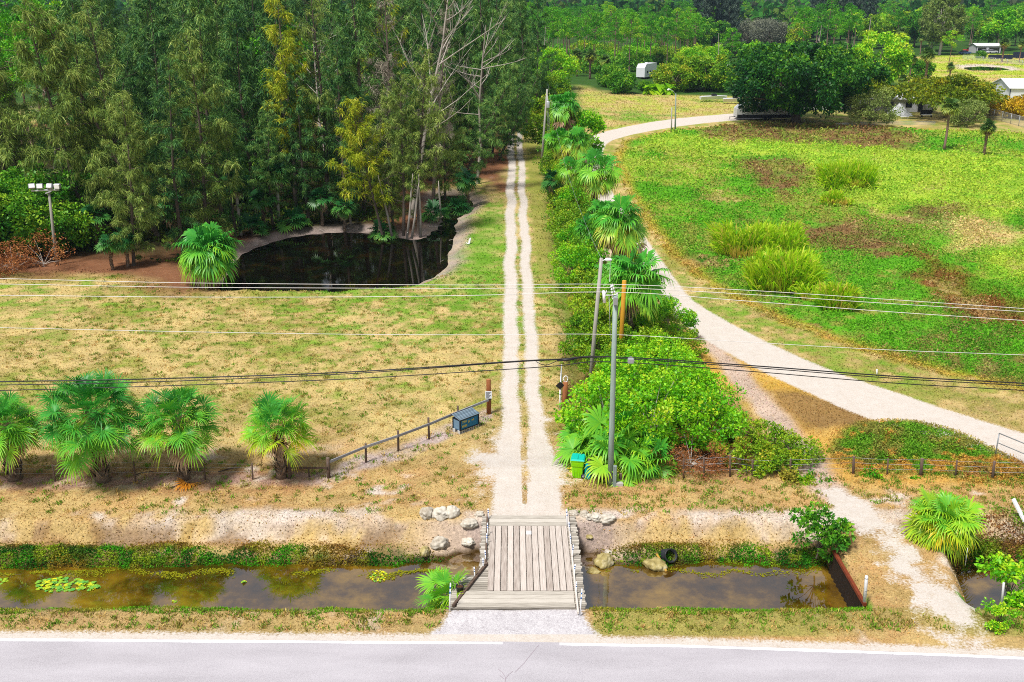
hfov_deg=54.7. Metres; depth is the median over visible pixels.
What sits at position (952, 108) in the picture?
cabbage palm
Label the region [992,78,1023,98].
barn
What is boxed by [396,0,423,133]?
casuarina tree
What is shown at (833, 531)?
leafy sapling
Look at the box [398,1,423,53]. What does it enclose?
casuarina tree
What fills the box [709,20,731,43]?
woodland tree
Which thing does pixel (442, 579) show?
fan palm seedling
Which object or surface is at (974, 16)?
pine tree
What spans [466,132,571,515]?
driveway path
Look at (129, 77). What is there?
casuarina tree
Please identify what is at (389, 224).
slender trunk
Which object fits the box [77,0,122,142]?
casuarina tree
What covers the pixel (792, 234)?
cane grass
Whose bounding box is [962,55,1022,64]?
chain fence
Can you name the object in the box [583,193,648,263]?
palm tree
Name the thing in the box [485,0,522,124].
casuarina tree
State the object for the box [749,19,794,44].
grey oak
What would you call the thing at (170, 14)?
casuarina tree
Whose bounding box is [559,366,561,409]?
tube gate
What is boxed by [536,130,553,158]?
hedge shrub
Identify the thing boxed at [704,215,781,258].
cane grass
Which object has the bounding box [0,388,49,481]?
cabbage palm
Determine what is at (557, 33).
pine tree
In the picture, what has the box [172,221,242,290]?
pond palm
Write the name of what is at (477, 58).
casuarina tree
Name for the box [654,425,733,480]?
twig tangle
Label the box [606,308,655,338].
hedge shrub
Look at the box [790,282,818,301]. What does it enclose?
cane grass
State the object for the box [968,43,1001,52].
carport
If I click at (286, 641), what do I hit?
road line
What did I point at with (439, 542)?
rock
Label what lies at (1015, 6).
woodland tree
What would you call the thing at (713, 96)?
boat
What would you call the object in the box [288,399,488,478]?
rail fence
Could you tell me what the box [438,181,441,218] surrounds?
slender trunk
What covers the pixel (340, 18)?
casuarina tree
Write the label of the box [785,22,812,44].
woodland tree
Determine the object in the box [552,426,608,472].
palmetto
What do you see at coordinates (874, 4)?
casuarina tree
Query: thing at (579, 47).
understory bush
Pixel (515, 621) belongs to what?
gravel path
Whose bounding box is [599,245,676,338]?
palm tree
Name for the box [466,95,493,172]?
casuarina tree
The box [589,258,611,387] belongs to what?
lamp pole
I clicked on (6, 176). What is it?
vine covered tree
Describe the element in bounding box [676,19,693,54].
pine tree
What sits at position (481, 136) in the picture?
casuarina tree
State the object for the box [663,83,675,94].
banana plant
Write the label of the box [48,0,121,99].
casuarina tree
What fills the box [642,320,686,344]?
hedge shrub
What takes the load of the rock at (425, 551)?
on the ground at (494, 173)
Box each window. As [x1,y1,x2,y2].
[917,102,922,111]
[989,47,999,52]
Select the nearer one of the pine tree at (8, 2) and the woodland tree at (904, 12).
the pine tree at (8, 2)
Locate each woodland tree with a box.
[671,17,697,45]
[692,21,716,45]
[697,16,715,44]
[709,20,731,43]
[772,8,783,21]
[783,9,796,22]
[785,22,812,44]
[792,6,817,33]
[813,16,837,42]
[836,9,863,42]
[843,8,865,44]
[856,13,888,42]
[873,13,888,45]
[875,14,909,38]
[895,10,911,24]
[901,11,921,47]
[928,19,954,50]
[963,21,984,42]
[974,17,1002,42]
[980,10,1015,42]
[981,10,994,22]
[990,7,1023,48]
[1011,3,1020,9]
[1012,11,1023,45]
[1015,5,1023,13]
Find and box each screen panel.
[988,55,1012,58]
[1013,52,1023,57]
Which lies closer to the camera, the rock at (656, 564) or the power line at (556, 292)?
the rock at (656, 564)
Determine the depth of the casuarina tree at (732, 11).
446.22 m
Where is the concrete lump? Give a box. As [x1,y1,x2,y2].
[616,481,622,486]
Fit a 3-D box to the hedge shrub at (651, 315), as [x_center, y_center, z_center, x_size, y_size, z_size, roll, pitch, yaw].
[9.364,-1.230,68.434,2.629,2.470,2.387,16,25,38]
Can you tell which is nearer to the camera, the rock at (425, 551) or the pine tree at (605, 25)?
the rock at (425, 551)
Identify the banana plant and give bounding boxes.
[642,84,655,94]
[651,83,666,94]
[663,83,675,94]
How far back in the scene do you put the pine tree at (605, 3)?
448.00 m
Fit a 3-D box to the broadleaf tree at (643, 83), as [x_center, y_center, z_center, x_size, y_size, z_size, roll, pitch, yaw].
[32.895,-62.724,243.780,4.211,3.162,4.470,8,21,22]
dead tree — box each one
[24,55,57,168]
[265,17,366,203]
[393,0,507,217]
[437,17,523,183]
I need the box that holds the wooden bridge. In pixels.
[449,508,586,615]
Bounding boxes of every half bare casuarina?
[0,59,44,208]
[63,0,151,221]
[289,0,358,218]
[353,0,420,215]
[415,9,465,202]
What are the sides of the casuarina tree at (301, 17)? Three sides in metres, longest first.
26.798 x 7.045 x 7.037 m
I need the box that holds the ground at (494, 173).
[0,23,1023,656]
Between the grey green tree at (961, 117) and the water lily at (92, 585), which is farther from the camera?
the grey green tree at (961, 117)
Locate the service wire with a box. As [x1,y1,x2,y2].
[548,87,598,252]
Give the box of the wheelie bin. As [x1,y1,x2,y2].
[570,453,587,478]
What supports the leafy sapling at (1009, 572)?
on the ground at (494, 173)
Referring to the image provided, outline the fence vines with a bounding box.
[776,463,1023,486]
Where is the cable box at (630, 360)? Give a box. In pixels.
[628,356,633,363]
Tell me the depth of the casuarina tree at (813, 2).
506.16 m
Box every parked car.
[958,50,970,53]
[987,49,997,52]
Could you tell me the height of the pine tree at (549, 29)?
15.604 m
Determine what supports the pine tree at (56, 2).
on the ground at (494, 173)
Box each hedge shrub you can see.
[532,150,556,171]
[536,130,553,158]
[539,159,557,173]
[541,180,565,203]
[541,198,586,228]
[542,150,555,168]
[543,160,579,174]
[543,186,559,207]
[543,209,582,244]
[546,217,572,236]
[547,186,582,216]
[547,240,598,286]
[551,229,574,250]
[553,182,592,221]
[553,246,597,276]
[555,220,576,244]
[555,236,604,268]
[556,221,594,259]
[557,266,597,298]
[557,305,611,356]
[559,239,612,293]
[559,286,602,314]
[565,296,619,347]
[567,208,588,217]
[570,345,610,380]
[572,320,629,363]
[575,283,608,311]
[578,194,592,210]
[579,247,608,277]
[580,268,609,297]
[598,339,659,362]
[599,304,642,329]
[599,323,653,354]
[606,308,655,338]
[607,317,647,344]
[611,250,646,275]
[628,322,677,363]
[633,312,663,334]
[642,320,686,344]
[645,275,677,305]
[650,295,700,338]
[653,301,686,329]
[670,328,709,360]
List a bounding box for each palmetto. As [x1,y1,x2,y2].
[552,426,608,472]
[555,419,588,452]
[578,404,663,477]
[584,426,655,488]
[617,434,682,481]
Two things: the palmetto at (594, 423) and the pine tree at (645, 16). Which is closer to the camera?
the palmetto at (594, 423)
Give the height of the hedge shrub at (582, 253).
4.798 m
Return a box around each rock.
[419,507,433,519]
[420,546,430,556]
[430,536,448,549]
[431,506,447,521]
[446,505,459,518]
[460,518,478,528]
[461,537,475,545]
[474,511,484,517]
[568,510,578,515]
[580,510,587,517]
[585,513,592,519]
[586,567,600,573]
[591,513,600,522]
[593,552,613,568]
[599,514,615,523]
[642,557,667,571]
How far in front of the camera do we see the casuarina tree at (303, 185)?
99.60 m
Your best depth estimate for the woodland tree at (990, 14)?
526.83 m
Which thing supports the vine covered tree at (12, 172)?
on the ground at (494, 173)
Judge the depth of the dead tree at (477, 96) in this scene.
121.12 m
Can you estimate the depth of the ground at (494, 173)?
59.58 m
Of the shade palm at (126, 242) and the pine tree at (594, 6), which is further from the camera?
the pine tree at (594, 6)
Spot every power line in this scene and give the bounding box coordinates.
[0,278,1023,308]
[0,292,1023,320]
[0,327,1016,354]
[13,284,1023,311]
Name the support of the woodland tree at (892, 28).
on the ground at (494, 173)
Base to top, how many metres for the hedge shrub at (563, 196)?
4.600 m
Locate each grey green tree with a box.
[844,85,904,126]
[946,97,989,127]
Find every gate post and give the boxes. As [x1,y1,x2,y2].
[485,378,491,414]
[556,375,568,410]
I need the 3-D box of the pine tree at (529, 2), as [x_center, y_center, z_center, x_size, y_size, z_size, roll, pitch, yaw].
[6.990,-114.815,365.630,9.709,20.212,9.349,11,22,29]
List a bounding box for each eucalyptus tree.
[917,0,954,47]
[922,0,969,54]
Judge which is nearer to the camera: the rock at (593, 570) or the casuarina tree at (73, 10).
the rock at (593, 570)
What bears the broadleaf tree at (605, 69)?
on the ground at (494, 173)
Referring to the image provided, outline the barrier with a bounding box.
[588,458,621,479]
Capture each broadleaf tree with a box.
[594,62,627,86]
[604,69,639,93]
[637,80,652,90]
[649,62,695,90]
[660,54,710,89]
[674,43,710,64]
[680,53,734,90]
[702,42,728,62]
[704,63,734,88]
[723,41,745,57]
[738,39,767,61]
[775,40,792,46]
[837,46,850,59]
[848,30,914,85]
[904,59,936,78]
[974,50,987,57]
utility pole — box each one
[541,89,549,169]
[602,285,617,485]
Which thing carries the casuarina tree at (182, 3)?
on the ground at (494, 173)
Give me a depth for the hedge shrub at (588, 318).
64.72 m
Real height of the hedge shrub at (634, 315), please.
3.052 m
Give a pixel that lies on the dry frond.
(182, 484)
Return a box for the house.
[863,94,932,111]
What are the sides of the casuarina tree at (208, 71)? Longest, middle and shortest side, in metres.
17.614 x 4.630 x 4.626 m
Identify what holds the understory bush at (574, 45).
on the ground at (494, 173)
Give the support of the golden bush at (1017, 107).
on the ground at (494, 173)
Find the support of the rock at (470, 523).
on the ground at (494, 173)
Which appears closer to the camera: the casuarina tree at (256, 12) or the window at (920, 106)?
the casuarina tree at (256, 12)
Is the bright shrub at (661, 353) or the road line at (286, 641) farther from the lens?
the bright shrub at (661, 353)
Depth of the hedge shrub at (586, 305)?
66.69 m
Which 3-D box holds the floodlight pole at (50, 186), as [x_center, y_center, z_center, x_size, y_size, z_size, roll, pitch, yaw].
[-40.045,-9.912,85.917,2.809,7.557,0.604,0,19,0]
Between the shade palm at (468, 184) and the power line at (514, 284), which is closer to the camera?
the power line at (514, 284)
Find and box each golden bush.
[984,95,1021,115]
[999,94,1023,118]
[1013,98,1023,119]
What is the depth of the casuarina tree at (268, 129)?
98.43 m
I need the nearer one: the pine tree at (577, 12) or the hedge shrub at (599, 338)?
the hedge shrub at (599, 338)
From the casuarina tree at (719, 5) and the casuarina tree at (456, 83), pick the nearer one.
the casuarina tree at (456, 83)
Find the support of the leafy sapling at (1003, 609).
on the ground at (494, 173)
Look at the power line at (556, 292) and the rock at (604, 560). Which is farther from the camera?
the power line at (556, 292)
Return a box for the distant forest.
[0,0,1023,32]
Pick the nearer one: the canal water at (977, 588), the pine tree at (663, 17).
the canal water at (977, 588)
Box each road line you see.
[0,639,501,643]
[560,643,1023,659]
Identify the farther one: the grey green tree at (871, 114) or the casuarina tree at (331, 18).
the grey green tree at (871, 114)
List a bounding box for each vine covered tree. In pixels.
[0,160,90,252]
[0,180,67,258]
[0,181,23,250]
[1,173,48,248]
[23,197,111,253]
[61,165,143,221]
[197,149,268,201]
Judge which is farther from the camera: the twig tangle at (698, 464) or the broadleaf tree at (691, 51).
the broadleaf tree at (691, 51)
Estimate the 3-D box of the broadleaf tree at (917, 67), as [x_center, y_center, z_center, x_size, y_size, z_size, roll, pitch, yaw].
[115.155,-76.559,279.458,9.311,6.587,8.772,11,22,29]
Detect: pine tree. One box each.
[0,0,35,66]
[0,4,18,46]
[0,11,34,143]
[0,13,48,165]
[0,40,22,165]
[0,77,14,102]
[1,0,64,145]
[7,10,56,131]
[25,0,53,103]
[31,0,77,133]
[31,29,79,94]
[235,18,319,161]
[522,1,543,29]
[526,11,539,29]
[536,6,565,47]
[539,16,559,50]
[540,8,559,46]
[549,0,560,14]
[549,13,573,48]
[556,8,577,53]
[557,15,583,56]
[561,20,572,54]
[566,17,588,40]
[572,6,585,39]
[574,15,595,49]
[579,5,598,38]
[581,12,610,50]
[582,9,600,41]
[586,22,605,49]
[589,4,599,17]
[596,24,608,39]
[597,1,613,44]
[601,3,614,42]
[601,5,618,55]
[603,12,626,59]
[608,19,624,55]
[611,16,624,62]
[619,8,632,46]
[619,9,643,70]
[625,19,647,53]
[634,24,647,62]
[635,5,647,41]
[637,3,654,34]
[638,14,654,45]
[642,20,662,55]
[645,12,658,47]
[653,19,669,47]
[654,4,674,45]
[656,16,670,44]
[656,18,679,63]
[663,16,679,48]
[664,7,686,53]
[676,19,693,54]
[678,19,695,44]
[679,1,691,12]
[679,6,699,46]
[683,13,704,47]
[685,13,707,43]
[720,27,741,61]
[740,0,752,14]
[783,0,798,24]
[784,6,795,18]
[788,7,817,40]
[809,3,824,42]
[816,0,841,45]
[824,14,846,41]
[827,5,843,42]
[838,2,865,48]
[850,14,863,44]
[876,3,885,13]
[883,0,896,11]
[889,7,907,27]
[915,10,927,45]
[940,30,964,71]
[961,7,971,41]
[963,7,983,43]
[967,9,983,42]
[979,0,1001,11]
[980,6,993,21]
[993,0,1013,42]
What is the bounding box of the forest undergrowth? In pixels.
[0,130,474,262]
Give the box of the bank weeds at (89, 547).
[0,513,1023,570]
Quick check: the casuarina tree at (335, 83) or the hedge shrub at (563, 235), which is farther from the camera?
the casuarina tree at (335, 83)
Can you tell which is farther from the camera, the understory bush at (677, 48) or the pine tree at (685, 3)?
the pine tree at (685, 3)
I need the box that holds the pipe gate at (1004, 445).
[995,433,1023,453]
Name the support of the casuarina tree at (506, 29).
on the ground at (494, 173)
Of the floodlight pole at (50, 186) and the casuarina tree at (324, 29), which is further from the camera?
the casuarina tree at (324, 29)
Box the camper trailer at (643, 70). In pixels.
[636,62,656,77]
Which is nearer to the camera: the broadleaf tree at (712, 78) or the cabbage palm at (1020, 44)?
the broadleaf tree at (712, 78)
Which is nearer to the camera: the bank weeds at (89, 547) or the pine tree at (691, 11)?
the bank weeds at (89, 547)
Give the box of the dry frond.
[174,478,200,491]
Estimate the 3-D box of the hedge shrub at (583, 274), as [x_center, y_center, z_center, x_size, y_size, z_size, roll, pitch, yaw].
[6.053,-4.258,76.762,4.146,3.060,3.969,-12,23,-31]
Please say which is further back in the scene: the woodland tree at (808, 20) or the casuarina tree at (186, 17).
the woodland tree at (808, 20)
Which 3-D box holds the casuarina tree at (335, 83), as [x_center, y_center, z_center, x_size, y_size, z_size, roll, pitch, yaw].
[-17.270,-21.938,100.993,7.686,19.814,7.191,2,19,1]
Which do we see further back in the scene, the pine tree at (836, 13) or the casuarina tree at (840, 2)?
the casuarina tree at (840, 2)
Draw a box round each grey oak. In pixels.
[728,17,768,43]
[744,17,779,38]
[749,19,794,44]
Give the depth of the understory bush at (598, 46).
359.00 m
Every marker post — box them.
[862,575,867,606]
[1000,582,1004,604]
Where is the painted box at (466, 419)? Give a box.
[452,407,479,430]
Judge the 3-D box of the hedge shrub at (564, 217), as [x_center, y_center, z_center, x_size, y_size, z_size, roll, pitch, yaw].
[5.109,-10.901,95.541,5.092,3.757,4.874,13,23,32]
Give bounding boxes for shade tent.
[890,103,912,115]
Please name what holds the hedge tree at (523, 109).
on the ground at (494, 173)
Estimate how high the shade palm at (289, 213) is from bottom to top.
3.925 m
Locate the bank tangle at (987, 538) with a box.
[945,507,1023,575]
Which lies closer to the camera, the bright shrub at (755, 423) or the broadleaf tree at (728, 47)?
the bright shrub at (755, 423)
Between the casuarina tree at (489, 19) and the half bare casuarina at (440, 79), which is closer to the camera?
the half bare casuarina at (440, 79)
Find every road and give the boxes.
[0,638,1023,681]
[582,113,1023,462]
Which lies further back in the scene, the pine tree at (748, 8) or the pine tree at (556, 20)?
the pine tree at (748, 8)
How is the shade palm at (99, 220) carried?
on the ground at (494, 173)
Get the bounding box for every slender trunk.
[378,176,392,235]
[406,174,412,238]
[411,182,418,238]
[418,174,421,237]
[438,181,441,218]
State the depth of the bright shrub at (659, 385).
50.92 m
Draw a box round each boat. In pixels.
[699,93,726,99]
[723,96,737,101]
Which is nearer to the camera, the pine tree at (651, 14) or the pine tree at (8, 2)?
the pine tree at (8, 2)
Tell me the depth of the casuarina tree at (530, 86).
143.05 m
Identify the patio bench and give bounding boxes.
[920,110,931,116]
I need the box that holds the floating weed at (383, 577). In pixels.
[369,570,387,581]
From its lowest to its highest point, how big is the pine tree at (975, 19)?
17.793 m
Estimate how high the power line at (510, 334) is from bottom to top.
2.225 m
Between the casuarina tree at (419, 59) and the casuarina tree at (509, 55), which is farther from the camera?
the casuarina tree at (509, 55)
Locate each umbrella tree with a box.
[849,76,896,99]
[891,72,1008,117]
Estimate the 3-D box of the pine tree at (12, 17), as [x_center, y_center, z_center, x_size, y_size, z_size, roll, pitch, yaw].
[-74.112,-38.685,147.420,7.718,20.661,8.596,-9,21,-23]
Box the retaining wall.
[828,546,866,607]
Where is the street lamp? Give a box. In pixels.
[667,88,675,131]
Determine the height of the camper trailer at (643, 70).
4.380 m
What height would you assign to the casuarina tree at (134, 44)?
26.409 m
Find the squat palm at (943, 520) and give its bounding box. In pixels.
[900,487,988,566]
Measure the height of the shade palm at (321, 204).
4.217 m
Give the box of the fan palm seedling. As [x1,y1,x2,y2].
[415,566,468,608]
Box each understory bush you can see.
[546,43,565,51]
[558,48,573,58]
[568,39,600,49]
[576,41,597,49]
[578,54,621,73]
[579,47,605,61]
[580,57,609,71]
[588,42,617,54]
[601,41,623,52]
[610,44,645,63]
[616,52,652,71]
[629,39,657,50]
[634,45,656,51]
[641,45,677,63]
[642,36,665,47]
[644,52,664,63]
[660,44,680,61]
[678,38,701,47]
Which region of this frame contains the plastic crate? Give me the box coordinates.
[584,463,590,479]
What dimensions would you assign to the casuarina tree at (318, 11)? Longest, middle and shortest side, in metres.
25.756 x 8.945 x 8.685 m
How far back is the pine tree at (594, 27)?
318.07 m
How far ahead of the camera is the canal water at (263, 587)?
41.92 m
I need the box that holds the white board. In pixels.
[1012,498,1023,521]
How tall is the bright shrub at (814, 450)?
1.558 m
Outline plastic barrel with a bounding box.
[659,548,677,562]
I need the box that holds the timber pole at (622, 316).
[619,280,625,342]
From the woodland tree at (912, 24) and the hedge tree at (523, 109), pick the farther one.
the woodland tree at (912, 24)
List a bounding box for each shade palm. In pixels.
[79,204,111,244]
[94,232,123,269]
[109,227,139,267]
[157,190,195,241]
[221,168,252,235]
[233,211,270,237]
[248,187,278,222]
[258,159,290,226]
[275,205,312,234]
[307,187,334,225]
[331,195,355,232]
[367,219,397,240]
[421,199,449,223]
[443,194,473,215]
[452,166,482,205]
[540,169,564,208]
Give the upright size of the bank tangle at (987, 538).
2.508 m
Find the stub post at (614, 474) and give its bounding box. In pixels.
[612,465,616,486]
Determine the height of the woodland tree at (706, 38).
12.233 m
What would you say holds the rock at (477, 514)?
on the ground at (494, 173)
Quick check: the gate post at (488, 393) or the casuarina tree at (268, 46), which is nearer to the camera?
the gate post at (488, 393)
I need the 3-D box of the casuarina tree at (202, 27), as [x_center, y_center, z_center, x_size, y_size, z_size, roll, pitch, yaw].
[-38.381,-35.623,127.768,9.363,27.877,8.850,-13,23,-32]
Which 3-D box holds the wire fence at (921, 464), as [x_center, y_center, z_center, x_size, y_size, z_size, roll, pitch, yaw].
[17.143,6.285,48.820,17.576,1.490,0.644,0,19,0]
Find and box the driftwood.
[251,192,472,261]
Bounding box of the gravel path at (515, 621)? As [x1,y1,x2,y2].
[429,609,596,633]
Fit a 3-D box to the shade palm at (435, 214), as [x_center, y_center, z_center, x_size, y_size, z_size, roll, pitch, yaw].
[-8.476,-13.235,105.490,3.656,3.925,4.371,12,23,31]
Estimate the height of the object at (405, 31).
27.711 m
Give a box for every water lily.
[35,576,83,592]
[77,580,100,590]
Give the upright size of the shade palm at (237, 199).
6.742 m
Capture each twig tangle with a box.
[650,439,689,471]
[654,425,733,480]
[686,429,754,471]
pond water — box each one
[219,195,472,291]
[964,66,1008,70]
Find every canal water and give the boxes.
[0,553,846,610]
[957,566,1023,608]
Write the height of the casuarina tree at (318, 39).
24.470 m
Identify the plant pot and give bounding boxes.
[455,583,463,592]
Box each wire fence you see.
[2,461,253,481]
[682,455,1017,478]
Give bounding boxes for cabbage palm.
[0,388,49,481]
[31,368,151,484]
[128,385,226,480]
[237,389,320,479]
[571,47,583,76]
[583,48,597,78]
[599,53,611,64]
[895,27,906,41]
[897,74,907,83]
[908,54,918,82]
[917,35,926,54]
[918,46,937,78]
[939,97,960,149]
[946,61,955,75]
[979,118,997,154]
[999,37,1010,61]
[1016,41,1023,61]
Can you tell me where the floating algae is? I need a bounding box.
[0,566,821,580]
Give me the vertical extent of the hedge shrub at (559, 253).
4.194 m
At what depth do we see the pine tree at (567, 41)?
344.42 m
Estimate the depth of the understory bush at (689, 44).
443.19 m
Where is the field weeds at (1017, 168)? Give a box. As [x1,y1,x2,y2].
[613,119,1023,392]
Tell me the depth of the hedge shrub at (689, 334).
63.99 m
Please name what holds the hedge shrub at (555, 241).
on the ground at (494, 173)
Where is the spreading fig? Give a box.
[718,40,890,122]
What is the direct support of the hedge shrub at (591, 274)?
on the ground at (494, 173)
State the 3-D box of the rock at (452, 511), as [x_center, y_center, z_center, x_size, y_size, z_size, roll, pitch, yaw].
[-2.756,7.847,45.342,0.755,0.681,0.676,-11,22,-28]
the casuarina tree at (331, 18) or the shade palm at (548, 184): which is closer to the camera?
the shade palm at (548, 184)
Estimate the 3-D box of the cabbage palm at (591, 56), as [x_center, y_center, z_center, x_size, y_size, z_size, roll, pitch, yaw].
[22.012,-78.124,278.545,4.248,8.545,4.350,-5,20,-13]
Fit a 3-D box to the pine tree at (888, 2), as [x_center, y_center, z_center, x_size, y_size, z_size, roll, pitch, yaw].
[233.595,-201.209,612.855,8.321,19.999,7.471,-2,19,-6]
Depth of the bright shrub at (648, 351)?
59.99 m
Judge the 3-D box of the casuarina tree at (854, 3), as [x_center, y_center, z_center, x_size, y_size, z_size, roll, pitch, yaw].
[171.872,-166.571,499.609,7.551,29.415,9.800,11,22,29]
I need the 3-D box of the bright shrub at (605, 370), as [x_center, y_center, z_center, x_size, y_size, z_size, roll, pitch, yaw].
[6.447,2.642,55.373,5.708,4.250,5.191,1,19,3]
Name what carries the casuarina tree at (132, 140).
on the ground at (494, 173)
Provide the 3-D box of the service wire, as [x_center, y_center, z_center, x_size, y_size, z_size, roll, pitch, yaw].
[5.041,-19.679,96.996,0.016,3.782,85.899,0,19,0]
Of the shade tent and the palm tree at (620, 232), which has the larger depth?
the shade tent
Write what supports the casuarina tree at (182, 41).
on the ground at (494, 173)
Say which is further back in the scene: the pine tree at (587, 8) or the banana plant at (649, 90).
the pine tree at (587, 8)
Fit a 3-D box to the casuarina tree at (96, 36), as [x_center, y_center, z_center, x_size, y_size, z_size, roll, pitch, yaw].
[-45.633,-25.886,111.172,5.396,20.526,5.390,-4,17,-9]
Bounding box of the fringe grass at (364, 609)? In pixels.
[0,605,1023,615]
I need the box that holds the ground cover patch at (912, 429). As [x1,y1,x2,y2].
[826,418,1023,487]
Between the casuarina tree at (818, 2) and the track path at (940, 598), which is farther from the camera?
the casuarina tree at (818, 2)
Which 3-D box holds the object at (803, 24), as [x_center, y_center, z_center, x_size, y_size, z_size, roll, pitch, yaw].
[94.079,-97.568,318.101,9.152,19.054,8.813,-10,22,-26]
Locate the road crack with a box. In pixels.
[498,645,538,681]
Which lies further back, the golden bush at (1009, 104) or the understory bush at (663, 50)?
the understory bush at (663, 50)
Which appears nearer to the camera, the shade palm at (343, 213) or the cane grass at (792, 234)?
the cane grass at (792, 234)
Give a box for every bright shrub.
[552,375,666,447]
[577,355,671,418]
[594,336,656,389]
[601,367,720,446]
[606,336,716,415]
[617,328,697,383]
[651,382,750,452]
[660,368,746,430]
[710,411,778,454]
[715,435,778,480]
[737,420,798,461]
[752,444,800,472]
[777,432,830,466]
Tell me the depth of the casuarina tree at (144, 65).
102.98 m
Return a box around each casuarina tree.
[0,0,114,241]
[0,49,43,180]
[0,62,25,172]
[21,52,83,200]
[31,2,177,240]
[40,0,128,223]
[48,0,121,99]
[70,0,144,120]
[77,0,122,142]
[78,0,131,143]
[80,14,122,164]
[90,90,167,265]
[99,0,131,83]
[99,43,141,189]
[114,4,152,122]
[119,50,151,192]
[124,0,198,193]
[125,0,150,112]
[126,2,186,97]
[128,0,167,146]
[128,0,190,176]
[132,54,205,255]
[133,68,159,175]
[148,0,211,152]
[150,24,245,235]
[157,49,212,217]
[160,0,197,148]
[167,13,207,160]
[173,0,245,215]
[178,0,206,91]
[181,0,243,146]
[189,55,219,199]
[196,0,252,157]
[198,44,234,150]
[203,77,257,236]
[205,13,252,180]
[208,1,277,214]
[214,0,249,115]
[231,0,270,143]
[231,0,274,160]
[236,0,284,129]
[241,0,315,191]
[246,101,290,227]
[253,1,312,191]
[265,1,314,176]
[271,63,329,223]
[283,0,319,152]
[289,0,319,91]
[295,0,326,121]
[301,0,325,87]
[302,1,325,99]
[305,26,377,222]
[310,0,354,162]
[315,2,331,65]
[317,58,346,172]
[320,0,400,211]
[323,37,356,190]
[325,1,368,143]
[341,0,364,90]
[347,0,410,186]
[354,0,379,118]
[358,0,420,202]
[359,86,417,229]
[372,0,419,138]
[377,15,413,145]
[377,71,426,235]
[385,46,455,233]
[393,0,428,144]
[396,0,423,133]
[396,0,456,167]
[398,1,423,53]
[405,0,457,180]
[416,0,434,64]
[418,0,477,163]
[419,0,467,125]
[424,0,470,149]
[426,75,468,199]
[446,1,471,121]
[450,0,491,148]
[450,0,495,127]
[452,0,513,159]
[452,62,520,189]
[458,0,494,136]
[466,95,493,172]
[467,0,508,116]
[467,0,520,154]
[478,0,502,116]
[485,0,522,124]
[495,0,515,96]
[496,87,532,160]
[497,0,527,97]
[497,52,534,141]
[499,0,539,122]
[499,62,548,155]
[508,0,538,81]
[509,0,541,121]
[521,0,558,120]
[693,0,704,45]
[700,0,711,17]
[708,0,723,45]
[714,0,730,37]
[720,0,737,43]
[731,0,743,40]
[807,0,817,40]
[815,0,826,41]
[829,0,842,39]
[836,0,849,39]
[846,0,858,40]
[852,0,868,40]
[861,0,873,20]
[866,0,879,16]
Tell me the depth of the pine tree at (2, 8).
160.80 m
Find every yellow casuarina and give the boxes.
[256,0,317,214]
[324,97,410,234]
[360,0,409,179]
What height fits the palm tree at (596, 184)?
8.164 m
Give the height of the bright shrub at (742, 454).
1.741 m
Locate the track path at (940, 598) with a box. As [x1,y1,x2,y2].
[822,488,983,643]
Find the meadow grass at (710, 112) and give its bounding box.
[577,53,1023,132]
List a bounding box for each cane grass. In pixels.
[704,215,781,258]
[738,244,830,293]
[744,216,813,253]
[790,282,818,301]
[810,156,883,189]
[811,278,866,311]
[817,186,854,206]
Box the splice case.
[557,358,576,360]
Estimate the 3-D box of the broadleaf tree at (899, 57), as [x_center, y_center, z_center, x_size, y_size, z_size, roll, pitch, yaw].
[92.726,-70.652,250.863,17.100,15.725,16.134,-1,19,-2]
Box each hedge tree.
[502,95,534,119]
[520,108,568,144]
[524,46,581,86]
[526,94,577,129]
[537,72,572,96]
[569,109,606,162]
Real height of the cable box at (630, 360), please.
0.330 m
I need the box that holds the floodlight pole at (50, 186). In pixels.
[28,183,60,264]
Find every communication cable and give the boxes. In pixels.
[0,356,1023,383]
[0,361,1023,390]
[5,357,1023,385]
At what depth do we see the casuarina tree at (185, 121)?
97.06 m
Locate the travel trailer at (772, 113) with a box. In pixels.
[729,102,790,119]
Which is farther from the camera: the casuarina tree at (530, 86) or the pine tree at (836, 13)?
the pine tree at (836, 13)
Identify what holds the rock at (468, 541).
on the ground at (494, 173)
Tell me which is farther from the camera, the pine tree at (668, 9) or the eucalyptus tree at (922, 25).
the eucalyptus tree at (922, 25)
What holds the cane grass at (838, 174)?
on the ground at (494, 173)
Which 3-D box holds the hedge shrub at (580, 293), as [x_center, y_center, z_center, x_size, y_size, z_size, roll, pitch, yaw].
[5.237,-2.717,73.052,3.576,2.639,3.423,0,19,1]
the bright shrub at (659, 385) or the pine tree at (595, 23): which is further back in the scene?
the pine tree at (595, 23)
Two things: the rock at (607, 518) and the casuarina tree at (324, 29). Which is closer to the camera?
the rock at (607, 518)
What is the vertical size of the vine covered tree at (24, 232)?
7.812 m
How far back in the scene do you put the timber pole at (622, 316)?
61.00 m
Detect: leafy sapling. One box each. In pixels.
[788,501,856,562]
[974,550,1023,608]
[981,597,1020,634]
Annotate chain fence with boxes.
[837,121,935,125]
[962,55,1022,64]
[976,109,1023,125]

